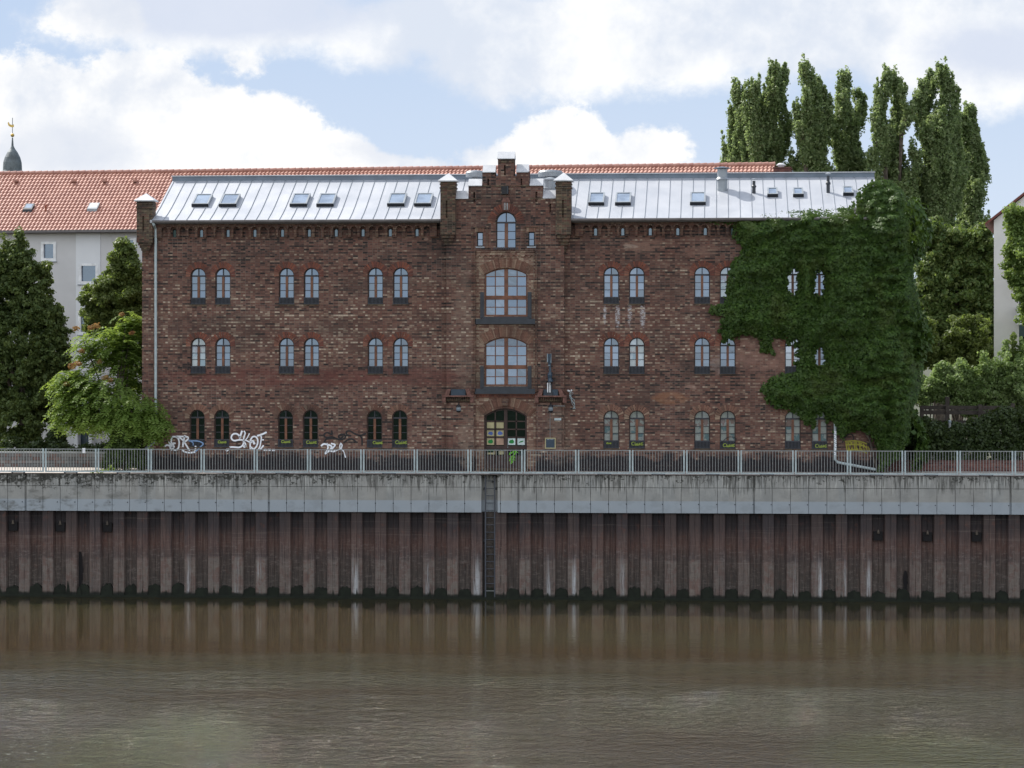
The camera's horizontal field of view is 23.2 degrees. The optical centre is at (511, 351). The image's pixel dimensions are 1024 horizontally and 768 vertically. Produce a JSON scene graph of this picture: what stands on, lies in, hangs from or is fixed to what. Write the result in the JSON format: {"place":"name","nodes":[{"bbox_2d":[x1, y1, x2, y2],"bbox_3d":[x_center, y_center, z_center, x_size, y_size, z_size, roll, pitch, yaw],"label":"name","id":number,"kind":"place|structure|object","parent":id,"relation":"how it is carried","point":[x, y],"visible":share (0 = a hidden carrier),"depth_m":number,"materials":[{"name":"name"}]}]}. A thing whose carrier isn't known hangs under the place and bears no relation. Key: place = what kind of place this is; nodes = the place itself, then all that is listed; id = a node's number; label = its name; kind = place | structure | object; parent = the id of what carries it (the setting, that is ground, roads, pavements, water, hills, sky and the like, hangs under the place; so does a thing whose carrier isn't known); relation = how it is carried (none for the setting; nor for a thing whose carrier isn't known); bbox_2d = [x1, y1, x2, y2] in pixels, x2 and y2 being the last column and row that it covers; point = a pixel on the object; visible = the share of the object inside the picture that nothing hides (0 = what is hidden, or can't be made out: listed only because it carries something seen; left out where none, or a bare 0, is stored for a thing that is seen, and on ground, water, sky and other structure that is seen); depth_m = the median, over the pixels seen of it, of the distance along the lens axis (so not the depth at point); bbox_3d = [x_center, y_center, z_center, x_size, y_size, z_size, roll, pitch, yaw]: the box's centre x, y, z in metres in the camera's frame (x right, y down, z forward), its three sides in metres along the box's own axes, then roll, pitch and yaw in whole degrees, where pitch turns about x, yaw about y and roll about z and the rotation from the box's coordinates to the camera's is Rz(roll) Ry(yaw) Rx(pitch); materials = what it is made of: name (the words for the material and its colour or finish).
{"place":"outdoors","nodes":[
{"label":"outdoors","id":0,"kind":"place"},
{"bbox_2d":[3,118,21,170],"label":"church tower","id":1,"kind":"structure","parent":0,"point":[12,161],"depth_m":259.37,"materials":[{"name":"grey metal"}]},
{"bbox_2d":[0,162,792,449],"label":"apartment building","id":2,"kind":"structure","parent":0,"point":[74,224],"depth_m":133.44,"materials":[{"name":"white paint"}]},
{"bbox_2d":[40,242,56,261],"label":"window","id":3,"kind":"structure","parent":2,"relation":"in","point":[48,249],"depth_m":133.08,"materials":[{"name":"white paint"}]},
{"bbox_2d":[77,315,91,335],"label":"window","id":4,"kind":"structure","parent":2,"relation":"in","point":[80,333],"depth_m":132.74,"materials":[{"name":"white paint"}]},
{"bbox_2d":[81,429,87,443],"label":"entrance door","id":5,"kind":"structure","parent":2,"relation":"in","point":[84,438],"depth_m":132.67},
{"bbox_2d":[77,263,97,284],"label":"window","id":6,"kind":"structure","parent":2,"relation":"in","point":[87,272],"depth_m":132.77,"materials":[{"name":"white paint"}]},
{"bbox_2d":[0,596,1023,767],"bbox_3d":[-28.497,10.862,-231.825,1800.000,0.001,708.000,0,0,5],"label":"river","id":7,"kind":"structure","parent":0,"point":[127,682],"depth_m":81.78,"materials":[{"name":"liquid"}]},
{"bbox_2d":[0,467,1023,475],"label":"pavement","id":8,"kind":"structure","parent":0,"point":[57,468],"depth_m":111.44,"materials":[{"name":"grey concrete"}]},
{"bbox_2d":[0,448,43,472],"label":"railing panel","id":9,"kind":"object","parent":8,"relation":"on","point":[13,471],"visible":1,"depth_m":110.87,"materials":[{"name":"metal"}]},
{"bbox_2d":[44,424,67,444],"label":"round bush","id":10,"kind":"object","parent":8,"relation":"on","point":[51,437],"visible":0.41,"depth_m":119.54,"materials":[{"name":"green plant"}]},
{"bbox_2d":[0,451,133,466],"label":"garden wall","id":11,"kind":"structure","parent":8,"relation":"on","point":[55,459],"depth_m":116.77,"materials":[{"name":"brown brick"}]},
{"bbox_2d":[45,449,96,472],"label":"railing panel","id":12,"kind":"object","parent":8,"relation":"on","point":[70,471],"visible":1,"depth_m":110.74,"materials":[{"name":"metal"}]},
{"bbox_2d":[98,449,148,472],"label":"railing panel","id":13,"kind":"object","parent":8,"relation":"on","point":[123,471],"visible":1,"depth_m":110.59,"materials":[{"name":"metal"}]},
{"bbox_2d":[150,449,201,472],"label":"railing panel","id":14,"kind":"object","parent":8,"relation":"on","point":[173,471],"visible":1,"depth_m":110.44,"materials":[{"name":"metal"}]},
{"bbox_2d":[203,449,254,472],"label":"railing panel","id":15,"kind":"object","parent":8,"relation":"on","point":[229,471],"visible":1,"depth_m":110.30,"materials":[{"name":"metal"}]},
{"bbox_2d":[256,449,307,473],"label":"railing panel","id":16,"kind":"object","parent":8,"relation":"on","point":[279,471],"visible":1,"depth_m":110.15,"materials":[{"name":"metal"}]},
{"bbox_2d":[310,449,361,473],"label":"railing panel","id":17,"kind":"object","parent":8,"relation":"on","point":[333,472],"visible":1,"depth_m":109.99,"materials":[{"name":"metal"}]},
{"bbox_2d":[363,449,414,473],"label":"railing panel","id":18,"kind":"object","parent":8,"relation":"on","point":[386,472],"visible":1,"depth_m":109.86,"materials":[{"name":"metal"}]},
{"bbox_2d":[416,449,468,473],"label":"railing panel","id":19,"kind":"object","parent":8,"relation":"on","point":[445,472],"visible":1,"depth_m":109.69,"materials":[{"name":"metal"}]},
{"bbox_2d":[470,450,522,473],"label":"railing panel","id":20,"kind":"object","parent":8,"relation":"on","point":[493,472],"visible":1,"depth_m":109.55,"materials":[{"name":"metal"}]},
{"bbox_2d":[134,152,881,471],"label":"brick warehouse","id":21,"kind":"structure","parent":8,"relation":"on","point":[405,313],"depth_m":113.30,"materials":[{"name":"brick"}]},
{"bbox_2d":[189,410,204,447],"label":"window","id":22,"kind":"structure","parent":21,"relation":"in","point":[197,417],"depth_m":114.32,"materials":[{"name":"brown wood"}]},
{"bbox_2d":[190,268,205,305],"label":"window","id":23,"kind":"structure","parent":21,"relation":"in","point":[198,276],"depth_m":114.32,"materials":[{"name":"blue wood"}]},
{"bbox_2d":[190,338,205,374],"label":"window","id":24,"kind":"structure","parent":21,"relation":"in","point":[198,346],"depth_m":114.32,"materials":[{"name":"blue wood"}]},
{"bbox_2d":[213,410,229,447],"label":"window","id":25,"kind":"structure","parent":21,"relation":"in","point":[221,416],"depth_m":114.23,"materials":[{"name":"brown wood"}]},
{"bbox_2d":[214,268,230,305],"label":"window","id":26,"kind":"structure","parent":21,"relation":"in","point":[222,275],"depth_m":114.23,"materials":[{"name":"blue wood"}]},
{"bbox_2d":[214,338,230,374],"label":"window","id":27,"kind":"structure","parent":21,"relation":"in","point":[222,366],"depth_m":114.23,"materials":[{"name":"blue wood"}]},
{"bbox_2d":[277,410,293,447],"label":"window","id":28,"kind":"structure","parent":21,"relation":"in","point":[285,418],"depth_m":113.98,"materials":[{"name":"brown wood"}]},
{"bbox_2d":[278,268,294,304],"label":"window","id":29,"kind":"structure","parent":21,"relation":"in","point":[286,276],"depth_m":113.98,"materials":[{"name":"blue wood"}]},
{"bbox_2d":[278,338,294,374],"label":"window","id":30,"kind":"structure","parent":21,"relation":"in","point":[286,345],"depth_m":113.98,"materials":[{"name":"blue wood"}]},
{"bbox_2d":[302,410,318,448],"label":"window","id":31,"kind":"structure","parent":21,"relation":"in","point":[310,417],"depth_m":113.90,"materials":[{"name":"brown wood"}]},
{"bbox_2d":[303,268,319,304],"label":"window","id":32,"kind":"structure","parent":21,"relation":"in","point":[311,275],"depth_m":113.90,"materials":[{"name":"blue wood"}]},
{"bbox_2d":[303,338,319,374],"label":"window","id":33,"kind":"structure","parent":21,"relation":"in","point":[311,345],"depth_m":113.90,"materials":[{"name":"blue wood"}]},
{"bbox_2d":[366,410,382,448],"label":"window","id":34,"kind":"structure","parent":21,"relation":"in","point":[374,417],"depth_m":113.65,"materials":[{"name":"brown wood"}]},
{"bbox_2d":[367,268,383,304],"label":"window","id":35,"kind":"structure","parent":21,"relation":"in","point":[375,275],"depth_m":113.65,"materials":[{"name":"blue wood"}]},
{"bbox_2d":[367,338,383,374],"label":"window","id":36,"kind":"structure","parent":21,"relation":"in","point":[375,345],"depth_m":113.65,"materials":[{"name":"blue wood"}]},
{"bbox_2d":[391,410,407,448],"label":"window","id":37,"kind":"structure","parent":21,"relation":"in","point":[399,418],"depth_m":113.57,"materials":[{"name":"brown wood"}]},
{"bbox_2d":[392,268,408,304],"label":"window","id":38,"kind":"structure","parent":21,"relation":"in","point":[400,276],"depth_m":113.57,"materials":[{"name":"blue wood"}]},
{"bbox_2d":[392,338,408,374],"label":"window","id":39,"kind":"structure","parent":21,"relation":"in","point":[400,346],"depth_m":113.57,"materials":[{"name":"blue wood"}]},
{"bbox_2d":[476,232,484,247],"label":"window","id":40,"kind":"structure","parent":21,"relation":"in","point":[479,234],"depth_m":112.98,"materials":[{"name":"glass"}]},
{"bbox_2d":[484,408,526,467],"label":"door","id":41,"kind":"structure","parent":21,"relation":"in","point":[504,428],"depth_m":113.10,"materials":[{"name":"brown wood"}]},
{"bbox_2d":[496,212,515,246],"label":"window","id":42,"kind":"structure","parent":21,"relation":"in","point":[506,221],"depth_m":112.93,"materials":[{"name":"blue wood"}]},
{"bbox_2d":[485,268,526,315],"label":"large window","id":43,"kind":"structure","parent":21,"relation":"in","point":[505,288],"depth_m":113.01,"materials":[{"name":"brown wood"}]},
{"bbox_2d":[485,337,526,385],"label":"large window","id":44,"kind":"structure","parent":21,"relation":"in","point":[505,357],"depth_m":113.01,"materials":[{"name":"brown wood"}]},
{"bbox_2d":[527,232,535,247],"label":"window","id":45,"kind":"structure","parent":21,"relation":"in","point":[531,235],"depth_m":112.79,"materials":[{"name":"glass"}]},
{"bbox_2d":[547,354,552,395],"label":"wall sculpture","id":46,"kind":"object","parent":21,"relation":"on","point":[549,387],"depth_m":112.35,"materials":[{"name":"white paint"}]},
{"bbox_2d":[545,438,555,448],"bbox_3d":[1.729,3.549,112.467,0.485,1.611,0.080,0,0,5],"label":"notice board","id":47,"kind":"object","parent":21,"relation":"attached to","point":[550,443],"visible":1,"depth_m":112.44,"materials":[{"name":"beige paper"}]},
{"bbox_2d":[603,267,619,304],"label":"window","id":48,"kind":"structure","parent":21,"relation":"in","point":[611,274],"depth_m":112.79,"materials":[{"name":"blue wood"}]},
{"bbox_2d":[603,338,619,374],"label":"window","id":49,"kind":"structure","parent":21,"relation":"in","point":[611,345],"depth_m":112.79,"materials":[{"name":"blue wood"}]},
{"bbox_2d":[603,410,619,449],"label":"window","id":50,"kind":"structure","parent":21,"relation":"in","point":[611,418],"depth_m":112.79,"materials":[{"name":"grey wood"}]},
{"bbox_2d":[628,267,644,304],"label":"window","id":51,"kind":"structure","parent":21,"relation":"in","point":[636,274],"depth_m":112.68,"materials":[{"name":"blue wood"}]},
{"bbox_2d":[628,338,644,374],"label":"window","id":52,"kind":"structure","parent":21,"relation":"in","point":[636,345],"depth_m":112.68,"materials":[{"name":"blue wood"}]},
{"bbox_2d":[628,411,644,449],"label":"window","id":53,"kind":"structure","parent":21,"relation":"in","point":[636,418],"depth_m":112.68,"materials":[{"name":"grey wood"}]},
{"bbox_2d":[693,267,710,304],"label":"window","id":54,"kind":"structure","parent":21,"relation":"in","point":[701,275],"depth_m":112.46,"materials":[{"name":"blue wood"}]},
{"bbox_2d":[693,338,710,374],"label":"window","id":55,"kind":"structure","parent":21,"relation":"in","point":[701,346],"depth_m":112.46,"materials":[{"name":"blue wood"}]},
{"bbox_2d":[693,411,710,449],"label":"window","id":56,"kind":"structure","parent":21,"relation":"in","point":[701,419],"depth_m":112.43,"materials":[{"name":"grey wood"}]},
{"bbox_2d":[720,267,733,303],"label":"window","id":57,"kind":"structure","parent":21,"relation":"in","point":[723,273],"depth_m":112.38,"materials":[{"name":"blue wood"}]},
{"bbox_2d":[719,339,735,374],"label":"window","id":58,"kind":"structure","parent":21,"relation":"in","point":[727,352],"depth_m":112.35,"materials":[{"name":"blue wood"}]},
{"bbox_2d":[719,411,735,449],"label":"window","id":59,"kind":"structure","parent":21,"relation":"in","point":[727,418],"depth_m":112.35,"materials":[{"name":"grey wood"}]},
{"bbox_2d":[786,268,798,295],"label":"window","id":60,"kind":"structure","parent":21,"relation":"in","point":[792,286],"depth_m":112.13,"materials":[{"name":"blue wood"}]},
{"bbox_2d":[785,339,799,374],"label":"window","id":61,"kind":"structure","parent":21,"relation":"in","point":[789,350],"depth_m":112.11,"materials":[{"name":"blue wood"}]},
{"bbox_2d":[784,412,800,449],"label":"window","id":62,"kind":"structure","parent":21,"relation":"in","point":[792,422],"depth_m":112.11,"materials":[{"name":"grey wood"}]},
{"bbox_2d":[811,412,827,449],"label":"window","id":63,"kind":"structure","parent":21,"relation":"in","point":[819,434],"depth_m":112.00,"materials":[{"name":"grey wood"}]},
{"bbox_2d":[814,270,826,298],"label":"window","id":64,"kind":"structure","parent":21,"relation":"in","point":[819,281],"depth_m":112.02,"materials":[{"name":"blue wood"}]},
{"bbox_2d":[815,345,825,367],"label":"window","id":65,"kind":"structure","parent":21,"relation":"in","point":[819,358],"depth_m":112.02,"materials":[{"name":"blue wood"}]},
{"bbox_2d":[706,179,935,471],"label":"wall creeper","id":66,"kind":"object","parent":21,"relation":"attached to","point":[863,324],"depth_m":111.26,"materials":[{"name":"green plant"}]},
{"bbox_2d":[524,450,576,473],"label":"railing panel","id":67,"kind":"object","parent":8,"relation":"on","point":[558,472],"visible":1,"depth_m":109.39,"materials":[{"name":"metal"}]},
{"bbox_2d":[578,450,630,474],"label":"railing panel","id":68,"kind":"object","parent":8,"relation":"on","point":[601,472],"visible":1,"depth_m":109.24,"materials":[{"name":"metal"}]},
{"bbox_2d":[632,450,684,474],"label":"railing panel","id":69,"kind":"object","parent":8,"relation":"on","point":[657,473],"visible":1,"depth_m":109.10,"materials":[{"name":"metal"}]},
{"bbox_2d":[686,450,738,474],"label":"railing panel","id":70,"kind":"object","parent":8,"relation":"on","point":[712,473],"visible":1,"depth_m":108.96,"materials":[{"name":"metal"}]},
{"bbox_2d":[740,450,793,474],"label":"railing panel","id":71,"kind":"object","parent":8,"relation":"on","point":[761,473],"visible":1,"depth_m":108.80,"materials":[{"name":"metal"}]},
{"bbox_2d":[795,450,847,474],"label":"railing panel","id":72,"kind":"object","parent":8,"relation":"on","point":[821,473],"visible":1,"depth_m":108.66,"materials":[{"name":"metal"}]},
{"bbox_2d":[850,450,902,474],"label":"railing panel","id":73,"kind":"object","parent":8,"relation":"on","point":[879,473],"visible":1,"depth_m":108.50,"materials":[{"name":"metal"}]},
{"bbox_2d":[904,451,957,475],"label":"railing panel","id":74,"kind":"object","parent":8,"relation":"on","point":[931,473],"visible":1,"depth_m":108.37,"materials":[{"name":"metal"}]},
{"bbox_2d":[883,460,1023,471],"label":"garden wall","id":75,"kind":"structure","parent":8,"relation":"on","point":[939,465],"depth_m":112.53,"materials":[{"name":"red brick"}]},
{"bbox_2d":[920,397,1022,422],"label":"wooden fence","id":76,"kind":"object","parent":8,"relation":"on","point":[947,409],"visible":0.39,"depth_m":115.84,"materials":[{"name":"brown wood"}]},
{"bbox_2d":[959,451,1012,475],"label":"railing panel","id":77,"kind":"object","parent":8,"relation":"on","point":[985,474],"visible":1,"depth_m":108.22,"materials":[{"name":"metal"}]},
{"bbox_2d":[1014,451,1023,474],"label":"railing panel","id":78,"kind":"object","parent":8,"relation":"on","point":[1015,462],"visible":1,"depth_m":108.12,"materials":[{"name":"metal"}]},
{"bbox_2d":[0,0,1023,278],"label":"sky","id":79,"kind":"structure","parent":0,"point":[85,84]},
{"bbox_2d":[914,367,992,459],"bbox_3d":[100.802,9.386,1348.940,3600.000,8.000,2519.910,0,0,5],"label":"ground","id":80,"kind":"structure","parent":0,"point":[927,372],"depth_m":237.94,"materials":[{"name":"soil"}]},
{"bbox_2d":[0,225,75,444],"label":"linden tree","id":81,"kind":"object","parent":80,"relation":"on","point":[33,362],"visible":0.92,"depth_m":121.70,"materials":[{"name":"green plant"}]},
{"bbox_2d":[0,434,107,451],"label":"hedge","id":82,"kind":"object","parent":80,"relation":"on","point":[9,443],"visible":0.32,"depth_m":118.29,"materials":[{"name":"green plant"}]},
{"bbox_2d":[39,311,176,468],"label":"tree of heaven","id":83,"kind":"object","parent":80,"relation":"on","point":[91,405],"visible":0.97,"depth_m":114.06,"materials":[{"name":"green plant"}]},
{"bbox_2d":[76,236,141,395],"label":"young linden","id":84,"kind":"object","parent":80,"relation":"on","point":[111,293],"visible":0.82,"depth_m":123.46,"materials":[{"name":"green plant"}]},
{"bbox_2d":[99,407,147,470],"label":"conical bush","id":85,"kind":"object","parent":80,"relation":"on","point":[119,444],"visible":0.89,"depth_m":113.01,"materials":[{"name":"green plant"}]},
{"bbox_2d":[0,473,1023,602],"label":"quay wall","id":86,"kind":"structure","parent":80,"relation":"on","point":[851,538],"depth_m":109.56,"materials":[{"name":"concrete"}]},
{"bbox_2d":[90,465,114,472],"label":"weed tuft","id":87,"kind":"object","parent":86,"relation":"on","point":[107,469],"visible":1,"depth_m":110.89,"materials":[{"name":"green plant"}]},
{"bbox_2d":[483,476,496,596],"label":"quay ladder","id":88,"kind":"object","parent":86,"relation":"attached to","point":[485,488],"visible":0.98,"depth_m":109.64,"materials":[{"name":"metal"}]},
{"bbox_2d":[719,57,793,166],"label":"poplar tree","id":89,"kind":"object","parent":80,"relation":"on","point":[756,132],"visible":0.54,"depth_m":155.39,"materials":[{"name":"green plant"}]},
{"bbox_2d":[787,53,840,171],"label":"poplar tree","id":90,"kind":"object","parent":80,"relation":"on","point":[814,122],"visible":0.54,"depth_m":153.18,"materials":[{"name":"green plant"}]},
{"bbox_2d":[828,65,868,171],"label":"poplar tree","id":91,"kind":"object","parent":80,"relation":"on","point":[848,152],"visible":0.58,"depth_m":155.84,"materials":[{"name":"green plant"}]},
{"bbox_2d":[865,62,923,271],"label":"poplar tree","id":92,"kind":"object","parent":80,"relation":"on","point":[886,150],"visible":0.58,"depth_m":152.00,"materials":[{"name":"green plant"}]},
{"bbox_2d":[915,360,951,419],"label":"shrub","id":93,"kind":"object","parent":80,"relation":"on","point":[930,385],"visible":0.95,"depth_m":120.95,"materials":[{"name":"green plant"}]},
{"bbox_2d":[912,56,973,419],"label":"poplar tree","id":94,"kind":"object","parent":80,"relation":"on","point":[943,175],"visible":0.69,"depth_m":152.95,"materials":[{"name":"green plant"}]},
{"bbox_2d":[912,215,993,419],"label":"linden tree","id":95,"kind":"object","parent":80,"relation":"on","point":[964,269],"visible":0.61,"depth_m":141.87,"materials":[{"name":"green plant"}]},
{"bbox_2d":[923,313,993,419],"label":"understorey tree","id":96,"kind":"object","parent":80,"relation":"on","point":[962,339],"visible":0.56,"depth_m":125.83,"materials":[{"name":"green plant"}]},
{"bbox_2d":[936,357,986,423],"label":"shrub","id":97,"kind":"object","parent":80,"relation":"on","point":[961,395],"visible":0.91,"depth_m":120.76,"materials":[{"name":"green plant"}]},
{"bbox_2d":[900,404,1023,461],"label":"hedge","id":98,"kind":"object","parent":80,"relation":"on","point":[982,432],"visible":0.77,"depth_m":112.92,"materials":[{"name":"green plant"}]},
{"bbox_2d":[956,100,991,419],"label":"poplar tree","id":99,"kind":"object","parent":80,"relation":"on","point":[974,200],"visible":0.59,"depth_m":156.19,"materials":[{"name":"green plant"}]},
{"bbox_2d":[963,350,1011,417],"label":"shrub","id":100,"kind":"object","parent":80,"relation":"on","point":[983,376],"visible":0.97,"depth_m":120.62,"materials":[{"name":"green plant"}]},
{"bbox_2d":[992,339,1013,398],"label":"shrub shoot","id":101,"kind":"object","parent":80,"relation":"on","point":[1003,348],"visible":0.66,"depth_m":121.39,"materials":[{"name":"green plant"}]},
{"bbox_2d":[994,351,1023,405],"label":"shrub","id":102,"kind":"object","parent":80,"relation":"on","point":[1010,376],"visible":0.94,"depth_m":120.55,"materials":[{"name":"green plant"}]},
{"bbox_2d":[998,201,1023,325],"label":"garden tree","id":103,"kind":"object","parent":80,"relation":"on","point":[1012,250],"visible":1,"depth_m":115.23,"materials":[{"name":"green plant"}]},
{"bbox_2d":[1006,332,1019,362],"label":"shrub shoot","id":104,"kind":"object","parent":80,"relation":"on","point":[1013,336],"visible":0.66,"depth_m":121.35,"materials":[{"name":"green plant"}]},
{"bbox_2d":[1016,336,1023,459],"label":"shrub shoot","id":105,"kind":"object","parent":80,"relation":"on","point":[1021,344],"visible":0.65,"depth_m":121.43,"materials":[{"name":"green plant"}]},
{"bbox_2d":[985,192,1023,459],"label":"white house","id":106,"kind":"structure","parent":0,"point":[1005,313],"depth_m":123.01,"materials":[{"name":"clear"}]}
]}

